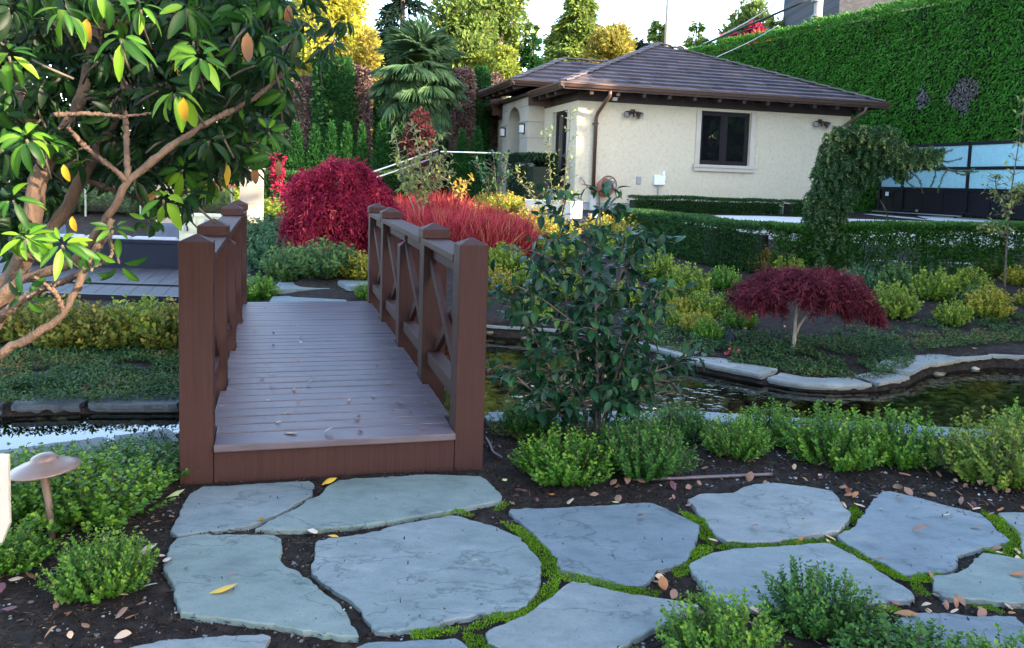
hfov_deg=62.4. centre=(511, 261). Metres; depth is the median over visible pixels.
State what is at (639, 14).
sky
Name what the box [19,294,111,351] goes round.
bedding shrub
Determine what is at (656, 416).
coping stone
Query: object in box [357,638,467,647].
flagstone
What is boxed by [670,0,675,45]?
steel pole
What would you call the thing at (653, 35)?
cypress
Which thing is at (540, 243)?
bedding shrub
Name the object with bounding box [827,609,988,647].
boxwood
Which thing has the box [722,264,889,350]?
laceleaf maple
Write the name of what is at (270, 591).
flagstone
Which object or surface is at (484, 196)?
bedding shrub
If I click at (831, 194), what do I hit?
weeping spruce
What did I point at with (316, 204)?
weeping maple
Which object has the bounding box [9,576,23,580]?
fallen leaf
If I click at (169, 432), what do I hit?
coping stone
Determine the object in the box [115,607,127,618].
fallen leaf
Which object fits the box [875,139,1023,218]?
sliding gate
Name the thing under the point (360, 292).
bedding shrub
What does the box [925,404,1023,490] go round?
boxwood
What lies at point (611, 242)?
bedding shrub
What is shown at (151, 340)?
bedding shrub
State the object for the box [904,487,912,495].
fallen leaf
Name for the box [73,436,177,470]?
boxwood
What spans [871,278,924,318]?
bedding shrub
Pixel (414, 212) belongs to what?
blood grass
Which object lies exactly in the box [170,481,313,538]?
flagstone
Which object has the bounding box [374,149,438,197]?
handrail
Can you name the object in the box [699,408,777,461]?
boxwood
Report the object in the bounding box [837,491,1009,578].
flagstone
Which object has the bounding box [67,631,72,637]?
fallen leaf
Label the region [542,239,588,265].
bedding shrub
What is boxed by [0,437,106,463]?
coping stone
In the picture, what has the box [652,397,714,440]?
boxwood
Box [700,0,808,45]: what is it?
cable
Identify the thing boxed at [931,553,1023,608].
flagstone
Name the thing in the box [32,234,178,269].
outdoor sofa
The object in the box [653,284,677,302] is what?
bedding shrub
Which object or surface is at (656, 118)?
stucco house
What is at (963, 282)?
bedding shrub
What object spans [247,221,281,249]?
bedding shrub
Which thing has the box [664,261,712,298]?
bedding shrub
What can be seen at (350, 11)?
golden cypress
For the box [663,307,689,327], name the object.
bedding shrub
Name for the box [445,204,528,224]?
blood grass
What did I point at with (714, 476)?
drip hose
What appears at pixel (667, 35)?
utility pole
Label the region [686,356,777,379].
coping stone
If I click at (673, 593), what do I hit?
fallen leaf
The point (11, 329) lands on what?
bedding shrub
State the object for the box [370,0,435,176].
dark fir
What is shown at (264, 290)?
bedding shrub
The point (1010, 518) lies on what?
flagstone
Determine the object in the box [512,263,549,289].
bedding shrub
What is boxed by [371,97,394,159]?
cedar column
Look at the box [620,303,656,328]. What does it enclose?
bedding shrub
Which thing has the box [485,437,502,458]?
drip hose
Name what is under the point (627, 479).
fallen leaf
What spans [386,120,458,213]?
young tree
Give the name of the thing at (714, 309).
bedding shrub
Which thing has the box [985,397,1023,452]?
boxwood
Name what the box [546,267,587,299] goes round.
bedding shrub
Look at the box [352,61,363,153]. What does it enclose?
cedar column
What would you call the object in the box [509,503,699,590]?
flagstone
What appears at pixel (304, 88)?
cedar column
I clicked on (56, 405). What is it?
coping stone
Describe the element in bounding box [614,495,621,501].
fallen leaf
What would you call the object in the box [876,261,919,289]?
bedding shrub
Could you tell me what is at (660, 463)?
boxwood
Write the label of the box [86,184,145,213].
bedding shrub
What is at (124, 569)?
boxwood
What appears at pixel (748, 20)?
cable
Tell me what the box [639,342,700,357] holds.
coping stone
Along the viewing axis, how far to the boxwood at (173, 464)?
4.25 m
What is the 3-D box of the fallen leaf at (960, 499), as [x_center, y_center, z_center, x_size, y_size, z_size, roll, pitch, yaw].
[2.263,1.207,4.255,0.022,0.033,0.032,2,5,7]
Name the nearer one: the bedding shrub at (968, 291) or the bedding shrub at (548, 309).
the bedding shrub at (548, 309)
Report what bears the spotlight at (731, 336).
on the ground at (18, 429)
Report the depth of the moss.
3.43 m
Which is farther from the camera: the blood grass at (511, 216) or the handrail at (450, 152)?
the handrail at (450, 152)
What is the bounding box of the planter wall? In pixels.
[525,199,582,218]
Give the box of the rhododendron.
[0,0,354,359]
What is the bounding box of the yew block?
[505,151,559,203]
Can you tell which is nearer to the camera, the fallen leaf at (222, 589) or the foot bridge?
the fallen leaf at (222, 589)
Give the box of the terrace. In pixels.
[0,256,268,302]
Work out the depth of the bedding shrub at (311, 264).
10.16 m
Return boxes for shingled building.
[783,0,954,36]
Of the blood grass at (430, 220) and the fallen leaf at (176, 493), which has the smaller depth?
the fallen leaf at (176, 493)
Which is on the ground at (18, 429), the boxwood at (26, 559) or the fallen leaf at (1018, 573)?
the boxwood at (26, 559)
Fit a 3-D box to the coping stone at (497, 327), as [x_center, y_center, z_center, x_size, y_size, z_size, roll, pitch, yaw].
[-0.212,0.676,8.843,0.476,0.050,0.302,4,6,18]
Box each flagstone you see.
[131,634,270,647]
[163,534,358,642]
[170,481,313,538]
[255,474,501,534]
[270,296,345,301]
[274,282,329,293]
[311,515,542,635]
[338,280,367,290]
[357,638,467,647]
[485,581,698,647]
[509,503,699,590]
[687,483,850,546]
[689,543,914,615]
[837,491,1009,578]
[890,612,1023,647]
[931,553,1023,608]
[998,512,1023,557]
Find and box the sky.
[4,0,783,175]
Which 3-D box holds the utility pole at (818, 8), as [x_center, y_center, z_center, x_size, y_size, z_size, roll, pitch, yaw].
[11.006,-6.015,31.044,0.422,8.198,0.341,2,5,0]
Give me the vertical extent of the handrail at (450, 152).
1.416 m
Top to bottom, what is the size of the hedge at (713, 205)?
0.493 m
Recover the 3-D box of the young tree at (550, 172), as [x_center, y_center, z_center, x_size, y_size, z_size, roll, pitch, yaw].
[0.571,-1.432,13.813,1.221,2.117,0.515,2,5,0]
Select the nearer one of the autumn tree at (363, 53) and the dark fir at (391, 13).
the autumn tree at (363, 53)
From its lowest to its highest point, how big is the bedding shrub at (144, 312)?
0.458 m
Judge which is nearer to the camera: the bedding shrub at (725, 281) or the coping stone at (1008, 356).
the coping stone at (1008, 356)
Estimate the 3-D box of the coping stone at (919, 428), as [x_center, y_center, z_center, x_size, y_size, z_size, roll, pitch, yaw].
[2.360,1.122,5.533,0.735,0.070,0.268,2,5,6]
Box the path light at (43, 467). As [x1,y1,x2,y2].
[10,452,81,539]
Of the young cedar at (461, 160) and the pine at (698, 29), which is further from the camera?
the pine at (698, 29)
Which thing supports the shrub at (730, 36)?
on the ground at (18, 429)
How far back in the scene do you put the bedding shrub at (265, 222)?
14.48 m
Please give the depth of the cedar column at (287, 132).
26.48 m
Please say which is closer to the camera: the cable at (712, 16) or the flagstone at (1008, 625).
the flagstone at (1008, 625)
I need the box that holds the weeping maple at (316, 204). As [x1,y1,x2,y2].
[275,153,407,254]
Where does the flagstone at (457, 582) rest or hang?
on the ground at (18, 429)
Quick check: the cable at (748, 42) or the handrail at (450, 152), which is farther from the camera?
the cable at (748, 42)
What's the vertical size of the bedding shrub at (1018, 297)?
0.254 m
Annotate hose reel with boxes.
[583,175,616,196]
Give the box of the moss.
[409,500,1023,647]
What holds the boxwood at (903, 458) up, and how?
on the ground at (18, 429)
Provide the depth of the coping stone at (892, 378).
6.96 m
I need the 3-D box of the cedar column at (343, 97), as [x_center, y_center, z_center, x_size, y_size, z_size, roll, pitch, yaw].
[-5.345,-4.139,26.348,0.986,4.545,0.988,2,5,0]
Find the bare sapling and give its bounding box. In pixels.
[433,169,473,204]
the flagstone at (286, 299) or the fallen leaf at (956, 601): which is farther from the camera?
the flagstone at (286, 299)
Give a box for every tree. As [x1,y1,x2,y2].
[339,26,383,160]
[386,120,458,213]
[426,0,500,84]
[458,0,522,70]
[464,0,540,97]
[510,109,580,226]
[574,20,637,62]
[717,0,775,40]
[973,95,1023,292]
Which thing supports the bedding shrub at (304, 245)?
on the ground at (18, 429)
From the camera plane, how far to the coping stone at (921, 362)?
7.60 m
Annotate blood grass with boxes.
[393,192,442,212]
[395,190,487,213]
[400,202,435,223]
[400,204,461,242]
[405,206,496,241]
[427,210,513,243]
[428,194,505,218]
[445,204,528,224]
[451,211,538,251]
[467,207,537,228]
[480,215,548,256]
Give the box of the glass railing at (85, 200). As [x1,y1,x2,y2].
[8,179,232,215]
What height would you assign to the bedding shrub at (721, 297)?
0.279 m
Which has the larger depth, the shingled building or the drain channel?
the shingled building
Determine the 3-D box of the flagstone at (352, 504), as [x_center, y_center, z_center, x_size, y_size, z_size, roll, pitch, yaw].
[-0.642,1.167,4.065,1.171,0.062,0.594,0,6,-21]
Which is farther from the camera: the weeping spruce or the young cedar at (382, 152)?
the young cedar at (382, 152)
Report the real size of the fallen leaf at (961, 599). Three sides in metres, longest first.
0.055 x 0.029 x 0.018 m
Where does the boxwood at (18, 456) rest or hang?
on the ground at (18, 429)
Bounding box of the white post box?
[0,453,11,542]
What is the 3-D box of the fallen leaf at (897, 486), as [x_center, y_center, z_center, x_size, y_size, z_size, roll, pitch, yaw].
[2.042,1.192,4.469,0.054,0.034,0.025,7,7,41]
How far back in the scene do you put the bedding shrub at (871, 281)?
10.27 m
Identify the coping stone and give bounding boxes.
[0,397,10,414]
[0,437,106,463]
[11,394,89,413]
[88,393,178,411]
[114,429,178,446]
[484,412,526,425]
[487,325,508,328]
[509,326,583,334]
[554,411,632,426]
[634,411,705,424]
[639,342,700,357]
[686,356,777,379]
[700,412,814,429]
[767,373,871,389]
[813,419,934,439]
[854,372,909,386]
[876,354,991,375]
[925,426,989,441]
[988,354,1023,360]
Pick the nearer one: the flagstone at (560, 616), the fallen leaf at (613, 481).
the flagstone at (560, 616)
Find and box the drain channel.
[32,280,177,285]
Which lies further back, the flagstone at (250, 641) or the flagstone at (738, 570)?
the flagstone at (738, 570)
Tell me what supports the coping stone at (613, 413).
on the ground at (18, 429)
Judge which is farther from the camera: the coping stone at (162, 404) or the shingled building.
the shingled building
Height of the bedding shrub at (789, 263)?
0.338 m
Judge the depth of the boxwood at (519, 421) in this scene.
5.22 m
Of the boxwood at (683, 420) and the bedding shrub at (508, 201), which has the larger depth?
the bedding shrub at (508, 201)
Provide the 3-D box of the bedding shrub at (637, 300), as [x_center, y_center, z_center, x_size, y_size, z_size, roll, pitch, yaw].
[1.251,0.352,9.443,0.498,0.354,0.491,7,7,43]
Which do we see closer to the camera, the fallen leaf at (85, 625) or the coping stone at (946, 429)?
the fallen leaf at (85, 625)
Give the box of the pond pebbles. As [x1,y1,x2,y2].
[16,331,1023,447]
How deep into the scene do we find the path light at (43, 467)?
3.46 m
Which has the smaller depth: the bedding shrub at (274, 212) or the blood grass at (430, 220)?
the blood grass at (430, 220)
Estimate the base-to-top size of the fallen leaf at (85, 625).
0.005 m
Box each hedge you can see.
[10,144,269,197]
[264,169,417,204]
[427,151,496,198]
[597,206,772,273]
[626,194,783,214]
[678,0,1023,219]
[766,219,1023,276]
[779,199,851,215]
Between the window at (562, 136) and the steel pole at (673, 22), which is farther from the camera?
the steel pole at (673, 22)
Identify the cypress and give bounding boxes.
[288,0,385,107]
[519,21,543,70]
[644,17,674,45]
[766,15,782,37]
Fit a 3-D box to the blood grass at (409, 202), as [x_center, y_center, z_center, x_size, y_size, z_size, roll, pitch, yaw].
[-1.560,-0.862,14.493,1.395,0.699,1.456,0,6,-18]
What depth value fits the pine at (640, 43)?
42.85 m
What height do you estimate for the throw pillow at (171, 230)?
0.340 m
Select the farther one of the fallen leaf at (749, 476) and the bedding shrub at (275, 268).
the bedding shrub at (275, 268)
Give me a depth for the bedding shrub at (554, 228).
13.69 m
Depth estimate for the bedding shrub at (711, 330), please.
8.06 m
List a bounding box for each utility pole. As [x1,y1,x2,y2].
[664,0,671,46]
[811,0,822,29]
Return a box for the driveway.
[588,213,1023,249]
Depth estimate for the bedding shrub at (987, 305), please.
9.39 m
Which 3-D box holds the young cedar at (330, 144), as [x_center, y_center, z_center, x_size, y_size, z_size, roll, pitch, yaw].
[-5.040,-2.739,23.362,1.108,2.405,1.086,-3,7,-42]
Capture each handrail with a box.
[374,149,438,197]
[440,151,500,196]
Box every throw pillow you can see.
[44,224,66,233]
[154,223,178,238]
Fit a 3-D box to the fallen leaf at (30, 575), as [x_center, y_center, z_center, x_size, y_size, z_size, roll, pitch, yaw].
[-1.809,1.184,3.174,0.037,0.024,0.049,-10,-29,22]
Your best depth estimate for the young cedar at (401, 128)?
23.19 m
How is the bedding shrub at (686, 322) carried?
on the ground at (18, 429)
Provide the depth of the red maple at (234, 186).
17.91 m
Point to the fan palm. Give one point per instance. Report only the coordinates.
(402, 80)
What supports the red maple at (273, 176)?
on the ground at (18, 429)
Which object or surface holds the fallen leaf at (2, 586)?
on the ground at (18, 429)
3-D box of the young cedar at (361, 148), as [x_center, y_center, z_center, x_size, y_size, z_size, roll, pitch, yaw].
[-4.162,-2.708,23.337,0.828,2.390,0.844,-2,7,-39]
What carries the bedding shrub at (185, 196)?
on the ground at (18, 429)
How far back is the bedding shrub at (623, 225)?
13.60 m
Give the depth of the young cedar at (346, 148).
23.21 m
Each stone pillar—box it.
[155,185,176,222]
[240,168,265,222]
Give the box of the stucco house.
[475,42,891,213]
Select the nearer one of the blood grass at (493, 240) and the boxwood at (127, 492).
the boxwood at (127, 492)
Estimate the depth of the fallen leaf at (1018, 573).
3.42 m
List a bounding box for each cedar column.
[279,87,295,139]
[288,72,312,152]
[308,56,338,145]
[327,54,355,147]
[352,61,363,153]
[355,66,373,167]
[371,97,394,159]
[436,108,450,164]
[447,65,477,153]
[472,64,492,162]
[489,71,504,191]
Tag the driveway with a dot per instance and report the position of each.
(798, 219)
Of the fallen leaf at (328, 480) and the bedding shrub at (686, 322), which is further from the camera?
the bedding shrub at (686, 322)
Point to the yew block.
(535, 174)
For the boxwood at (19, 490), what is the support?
on the ground at (18, 429)
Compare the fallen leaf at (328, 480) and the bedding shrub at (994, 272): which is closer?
the fallen leaf at (328, 480)
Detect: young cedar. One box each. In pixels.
[264,131,286,197]
[284,120,306,179]
[304,123,323,170]
[320,119,338,164]
[336,121,354,163]
[354,122,370,168]
[370,118,393,180]
[391,122,409,202]
[443,128,470,203]
[465,125,491,201]
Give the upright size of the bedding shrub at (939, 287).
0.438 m
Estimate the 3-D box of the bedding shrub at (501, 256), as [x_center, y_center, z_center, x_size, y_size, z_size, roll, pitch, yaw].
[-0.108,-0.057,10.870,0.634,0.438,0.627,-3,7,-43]
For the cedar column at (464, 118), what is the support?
on the ground at (18, 429)
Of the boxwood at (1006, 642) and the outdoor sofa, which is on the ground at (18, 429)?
the boxwood at (1006, 642)
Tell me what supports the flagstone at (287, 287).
on the ground at (18, 429)
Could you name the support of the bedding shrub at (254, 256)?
on the ground at (18, 429)
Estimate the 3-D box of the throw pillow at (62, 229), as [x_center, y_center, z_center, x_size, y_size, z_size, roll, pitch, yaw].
[-6.591,-0.356,12.189,0.380,0.380,0.065,3,5,11]
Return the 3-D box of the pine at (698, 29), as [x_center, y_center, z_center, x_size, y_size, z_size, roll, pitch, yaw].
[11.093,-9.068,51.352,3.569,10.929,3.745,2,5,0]
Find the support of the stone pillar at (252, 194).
on the ground at (18, 429)
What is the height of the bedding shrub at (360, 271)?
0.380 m
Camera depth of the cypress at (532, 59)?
35.12 m
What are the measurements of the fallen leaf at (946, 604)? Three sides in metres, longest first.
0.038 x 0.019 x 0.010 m
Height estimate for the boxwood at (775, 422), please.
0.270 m
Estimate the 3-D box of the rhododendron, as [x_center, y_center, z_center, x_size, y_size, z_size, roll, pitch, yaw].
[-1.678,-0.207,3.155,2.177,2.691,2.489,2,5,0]
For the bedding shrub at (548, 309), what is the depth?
8.75 m
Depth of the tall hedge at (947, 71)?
26.20 m
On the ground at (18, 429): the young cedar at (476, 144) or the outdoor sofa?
the young cedar at (476, 144)
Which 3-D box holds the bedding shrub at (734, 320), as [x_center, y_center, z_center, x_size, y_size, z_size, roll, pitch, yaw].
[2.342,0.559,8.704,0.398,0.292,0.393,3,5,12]
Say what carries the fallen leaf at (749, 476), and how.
on the ground at (18, 429)
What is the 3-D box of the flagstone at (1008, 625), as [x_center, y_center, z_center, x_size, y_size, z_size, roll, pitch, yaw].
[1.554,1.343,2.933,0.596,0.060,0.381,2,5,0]
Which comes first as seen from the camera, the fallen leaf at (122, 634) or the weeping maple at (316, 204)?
the fallen leaf at (122, 634)
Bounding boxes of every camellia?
[468,149,512,201]
[486,181,706,438]
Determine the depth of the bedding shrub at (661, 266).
10.58 m
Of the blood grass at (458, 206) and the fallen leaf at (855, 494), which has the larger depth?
the blood grass at (458, 206)
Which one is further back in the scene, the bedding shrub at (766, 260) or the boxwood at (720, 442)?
the bedding shrub at (766, 260)
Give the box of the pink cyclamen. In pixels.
[724,346,739,354]
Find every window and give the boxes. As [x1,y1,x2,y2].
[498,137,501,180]
[550,108,570,182]
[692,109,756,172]
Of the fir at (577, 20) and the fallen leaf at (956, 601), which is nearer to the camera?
the fallen leaf at (956, 601)
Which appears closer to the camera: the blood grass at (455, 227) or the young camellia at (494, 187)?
the blood grass at (455, 227)
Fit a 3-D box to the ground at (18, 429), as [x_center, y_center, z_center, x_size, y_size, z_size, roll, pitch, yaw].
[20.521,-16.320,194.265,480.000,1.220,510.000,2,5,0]
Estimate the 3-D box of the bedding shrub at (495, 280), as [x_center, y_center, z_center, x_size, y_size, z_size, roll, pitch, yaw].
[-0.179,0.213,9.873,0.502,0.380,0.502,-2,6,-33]
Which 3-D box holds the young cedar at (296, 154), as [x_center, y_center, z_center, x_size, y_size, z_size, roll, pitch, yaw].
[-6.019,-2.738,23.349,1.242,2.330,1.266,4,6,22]
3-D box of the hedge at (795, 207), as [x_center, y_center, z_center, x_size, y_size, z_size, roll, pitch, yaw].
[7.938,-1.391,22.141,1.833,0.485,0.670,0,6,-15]
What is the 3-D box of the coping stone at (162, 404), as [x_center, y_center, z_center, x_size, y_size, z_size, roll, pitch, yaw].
[-2.494,0.949,5.642,0.583,0.060,0.291,1,5,-7]
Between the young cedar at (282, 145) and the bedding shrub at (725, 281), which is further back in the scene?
the young cedar at (282, 145)
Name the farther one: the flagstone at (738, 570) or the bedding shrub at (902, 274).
the bedding shrub at (902, 274)
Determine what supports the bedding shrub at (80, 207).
on the ground at (18, 429)
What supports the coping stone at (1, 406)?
on the ground at (18, 429)
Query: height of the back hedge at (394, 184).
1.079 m
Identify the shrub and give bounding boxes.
[0,292,74,342]
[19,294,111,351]
[50,184,108,212]
[67,300,147,352]
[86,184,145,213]
[92,294,178,346]
[120,296,178,351]
[177,189,205,212]
[179,187,234,213]
[212,184,239,211]
[247,212,301,236]
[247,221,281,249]
[247,230,303,271]
[247,271,280,301]
[258,242,305,281]
[263,197,284,218]
[265,204,287,220]
[280,236,335,251]
[284,235,367,278]
[338,250,367,279]
[353,281,367,299]
[461,50,495,75]
[473,191,502,206]
[483,190,525,212]
[488,240,529,273]
[488,263,517,292]
[489,43,523,98]
[510,205,553,226]
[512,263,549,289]
[518,294,555,320]
[531,231,549,249]
[533,215,582,238]
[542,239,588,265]
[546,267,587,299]
[580,212,619,239]
[596,228,650,256]
[608,277,644,307]
[614,214,658,236]
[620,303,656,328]
[637,247,680,281]
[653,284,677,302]
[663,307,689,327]
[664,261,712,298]
[664,293,698,315]
[676,307,718,331]
[683,288,725,317]
[692,315,723,341]
[705,262,741,290]
[709,31,739,52]
[713,288,740,311]
[719,304,758,328]
[738,20,770,44]
[743,244,780,272]
[769,253,806,271]
[841,263,883,291]
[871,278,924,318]
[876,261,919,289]
[909,266,960,301]
[931,298,974,326]
[949,266,995,293]
[958,281,1000,304]
[961,284,1017,319]
[974,257,1004,275]
[997,263,1023,285]
[1013,288,1023,305]
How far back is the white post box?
2.07 m
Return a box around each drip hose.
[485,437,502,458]
[632,473,772,480]
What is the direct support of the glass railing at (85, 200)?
on the ground at (18, 429)
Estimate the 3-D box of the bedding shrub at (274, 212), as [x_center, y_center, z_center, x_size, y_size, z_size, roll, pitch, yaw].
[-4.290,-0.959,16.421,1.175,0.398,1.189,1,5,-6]
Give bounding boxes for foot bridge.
[178,200,488,484]
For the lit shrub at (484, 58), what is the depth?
33.13 m
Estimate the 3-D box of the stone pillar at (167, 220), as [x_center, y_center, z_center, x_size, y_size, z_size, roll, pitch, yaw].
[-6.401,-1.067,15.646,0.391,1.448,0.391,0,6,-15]
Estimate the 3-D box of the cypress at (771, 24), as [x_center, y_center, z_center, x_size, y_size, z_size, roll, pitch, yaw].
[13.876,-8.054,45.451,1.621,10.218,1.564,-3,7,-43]
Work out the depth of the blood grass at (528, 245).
11.90 m
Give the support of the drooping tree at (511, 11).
on the ground at (18, 429)
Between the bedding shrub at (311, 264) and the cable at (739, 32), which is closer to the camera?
the bedding shrub at (311, 264)
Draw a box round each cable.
[672,0,754,29]
[688,26,769,48]
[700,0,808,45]
[705,0,780,42]
[717,25,777,56]
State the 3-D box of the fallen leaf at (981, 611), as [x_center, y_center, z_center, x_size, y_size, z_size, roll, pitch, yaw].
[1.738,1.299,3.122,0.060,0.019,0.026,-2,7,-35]
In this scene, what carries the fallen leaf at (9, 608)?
on the ground at (18, 429)
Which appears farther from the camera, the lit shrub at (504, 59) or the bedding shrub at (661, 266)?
the lit shrub at (504, 59)
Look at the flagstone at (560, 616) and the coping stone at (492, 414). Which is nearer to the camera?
the flagstone at (560, 616)
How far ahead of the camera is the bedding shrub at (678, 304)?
9.09 m
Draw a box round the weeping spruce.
[791,124,977,273]
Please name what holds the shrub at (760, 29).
on the ground at (18, 429)
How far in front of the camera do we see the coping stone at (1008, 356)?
7.92 m
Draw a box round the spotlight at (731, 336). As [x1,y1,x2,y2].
[727,333,734,343]
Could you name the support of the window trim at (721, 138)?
in the stucco house
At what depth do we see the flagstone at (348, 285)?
9.89 m
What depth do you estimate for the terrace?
10.09 m
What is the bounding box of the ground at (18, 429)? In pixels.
[0,183,1023,647]
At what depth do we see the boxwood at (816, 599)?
2.96 m
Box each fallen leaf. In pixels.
[0,583,5,592]
[2,606,16,610]
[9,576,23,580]
[26,572,35,579]
[53,602,58,609]
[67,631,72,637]
[81,623,89,627]
[114,630,130,638]
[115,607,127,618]
[134,543,157,563]
[166,489,183,497]
[209,583,236,593]
[308,528,317,533]
[322,478,335,484]
[610,479,616,484]
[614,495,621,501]
[624,476,630,483]
[658,576,667,589]
[670,481,675,489]
[670,589,677,598]
[746,471,753,481]
[750,606,762,613]
[852,491,858,497]
[893,484,902,488]
[893,610,917,615]
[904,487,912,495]
[912,524,926,529]
[944,599,948,609]
[953,596,958,607]
[956,593,965,605]
[958,497,963,503]
[977,608,986,616]
[991,546,1001,549]
[1010,571,1023,574]
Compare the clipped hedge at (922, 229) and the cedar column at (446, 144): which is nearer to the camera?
the clipped hedge at (922, 229)
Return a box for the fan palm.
[366,12,470,197]
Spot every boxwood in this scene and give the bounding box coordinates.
[0,521,64,577]
[1,442,115,529]
[10,441,106,484]
[11,445,175,532]
[33,522,160,604]
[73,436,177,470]
[88,436,199,486]
[497,392,556,435]
[507,422,614,486]
[592,409,700,481]
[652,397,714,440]
[654,580,791,647]
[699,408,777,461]
[731,397,809,446]
[750,554,884,644]
[780,399,894,471]
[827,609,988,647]
[848,404,953,470]
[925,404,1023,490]
[951,623,1023,647]
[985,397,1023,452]
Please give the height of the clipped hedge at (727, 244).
0.756 m
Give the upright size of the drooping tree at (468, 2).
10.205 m
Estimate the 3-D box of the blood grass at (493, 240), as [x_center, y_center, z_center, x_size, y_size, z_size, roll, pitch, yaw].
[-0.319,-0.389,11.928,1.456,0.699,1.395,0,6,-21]
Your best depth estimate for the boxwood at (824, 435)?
4.81 m
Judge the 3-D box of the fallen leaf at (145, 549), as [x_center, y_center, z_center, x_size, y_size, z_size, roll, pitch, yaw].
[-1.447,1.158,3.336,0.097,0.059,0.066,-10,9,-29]
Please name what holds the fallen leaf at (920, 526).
on the flagstone at (892, 538)
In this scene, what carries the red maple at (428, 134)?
on the ground at (18, 429)
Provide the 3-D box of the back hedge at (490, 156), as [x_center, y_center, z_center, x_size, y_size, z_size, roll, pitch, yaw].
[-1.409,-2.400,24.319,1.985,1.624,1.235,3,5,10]
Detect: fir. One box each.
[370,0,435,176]
[539,0,602,63]
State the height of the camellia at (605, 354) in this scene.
1.612 m
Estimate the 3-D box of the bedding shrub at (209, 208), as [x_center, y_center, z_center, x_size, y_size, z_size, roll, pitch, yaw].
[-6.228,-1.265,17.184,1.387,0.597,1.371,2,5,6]
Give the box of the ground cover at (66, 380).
[0,312,1023,458]
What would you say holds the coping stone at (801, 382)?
on the ground at (18, 429)
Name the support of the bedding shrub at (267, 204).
on the ground at (18, 429)
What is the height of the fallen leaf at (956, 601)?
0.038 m
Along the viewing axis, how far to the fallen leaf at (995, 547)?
3.72 m
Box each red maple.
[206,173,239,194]
[267,152,287,205]
[397,106,446,195]
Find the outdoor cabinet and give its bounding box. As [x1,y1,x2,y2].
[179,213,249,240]
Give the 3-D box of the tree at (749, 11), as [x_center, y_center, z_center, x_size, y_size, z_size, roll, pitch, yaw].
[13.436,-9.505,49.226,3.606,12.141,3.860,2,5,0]
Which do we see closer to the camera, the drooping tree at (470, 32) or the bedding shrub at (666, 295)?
the bedding shrub at (666, 295)
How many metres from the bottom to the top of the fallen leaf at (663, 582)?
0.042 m
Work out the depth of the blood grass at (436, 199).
14.07 m
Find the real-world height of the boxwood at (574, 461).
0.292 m
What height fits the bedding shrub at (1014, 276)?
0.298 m
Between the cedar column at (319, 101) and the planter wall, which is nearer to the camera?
the planter wall
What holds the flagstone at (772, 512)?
on the ground at (18, 429)
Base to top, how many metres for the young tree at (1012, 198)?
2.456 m
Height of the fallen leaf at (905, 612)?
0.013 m
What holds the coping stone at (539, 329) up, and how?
on the ground at (18, 429)
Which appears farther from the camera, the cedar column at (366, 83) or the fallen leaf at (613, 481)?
the cedar column at (366, 83)
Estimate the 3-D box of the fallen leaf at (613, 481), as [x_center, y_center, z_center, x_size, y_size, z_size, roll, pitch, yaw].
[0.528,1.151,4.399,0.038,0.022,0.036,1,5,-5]
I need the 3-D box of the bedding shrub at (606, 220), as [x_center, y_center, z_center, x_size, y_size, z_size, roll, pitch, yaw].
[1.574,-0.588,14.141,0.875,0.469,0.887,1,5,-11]
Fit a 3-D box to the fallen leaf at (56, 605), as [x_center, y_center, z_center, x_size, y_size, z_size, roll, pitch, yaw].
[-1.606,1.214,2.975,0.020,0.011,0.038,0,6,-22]
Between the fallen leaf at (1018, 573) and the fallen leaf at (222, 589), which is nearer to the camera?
the fallen leaf at (222, 589)
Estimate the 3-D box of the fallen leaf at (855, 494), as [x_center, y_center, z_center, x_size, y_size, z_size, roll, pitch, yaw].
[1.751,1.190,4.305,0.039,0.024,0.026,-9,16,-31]
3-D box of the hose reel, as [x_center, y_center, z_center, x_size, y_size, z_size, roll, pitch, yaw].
[2.158,-1.869,21.067,0.778,0.544,0.521,0,6,-22]
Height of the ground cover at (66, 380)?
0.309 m
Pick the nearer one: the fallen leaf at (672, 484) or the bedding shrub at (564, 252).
the fallen leaf at (672, 484)
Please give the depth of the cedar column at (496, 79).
28.52 m
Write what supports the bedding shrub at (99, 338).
on the ground at (18, 429)
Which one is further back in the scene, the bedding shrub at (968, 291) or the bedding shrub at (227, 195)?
the bedding shrub at (227, 195)
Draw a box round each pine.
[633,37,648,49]
[680,20,712,53]
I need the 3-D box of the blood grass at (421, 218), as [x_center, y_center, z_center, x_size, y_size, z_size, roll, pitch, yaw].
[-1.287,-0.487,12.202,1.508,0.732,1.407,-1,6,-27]
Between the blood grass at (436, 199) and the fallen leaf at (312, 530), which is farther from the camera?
the blood grass at (436, 199)
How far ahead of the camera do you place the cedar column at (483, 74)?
27.41 m
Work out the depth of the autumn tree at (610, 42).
36.63 m
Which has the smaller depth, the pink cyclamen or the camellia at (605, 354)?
the camellia at (605, 354)
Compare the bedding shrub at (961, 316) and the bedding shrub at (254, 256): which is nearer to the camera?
the bedding shrub at (961, 316)

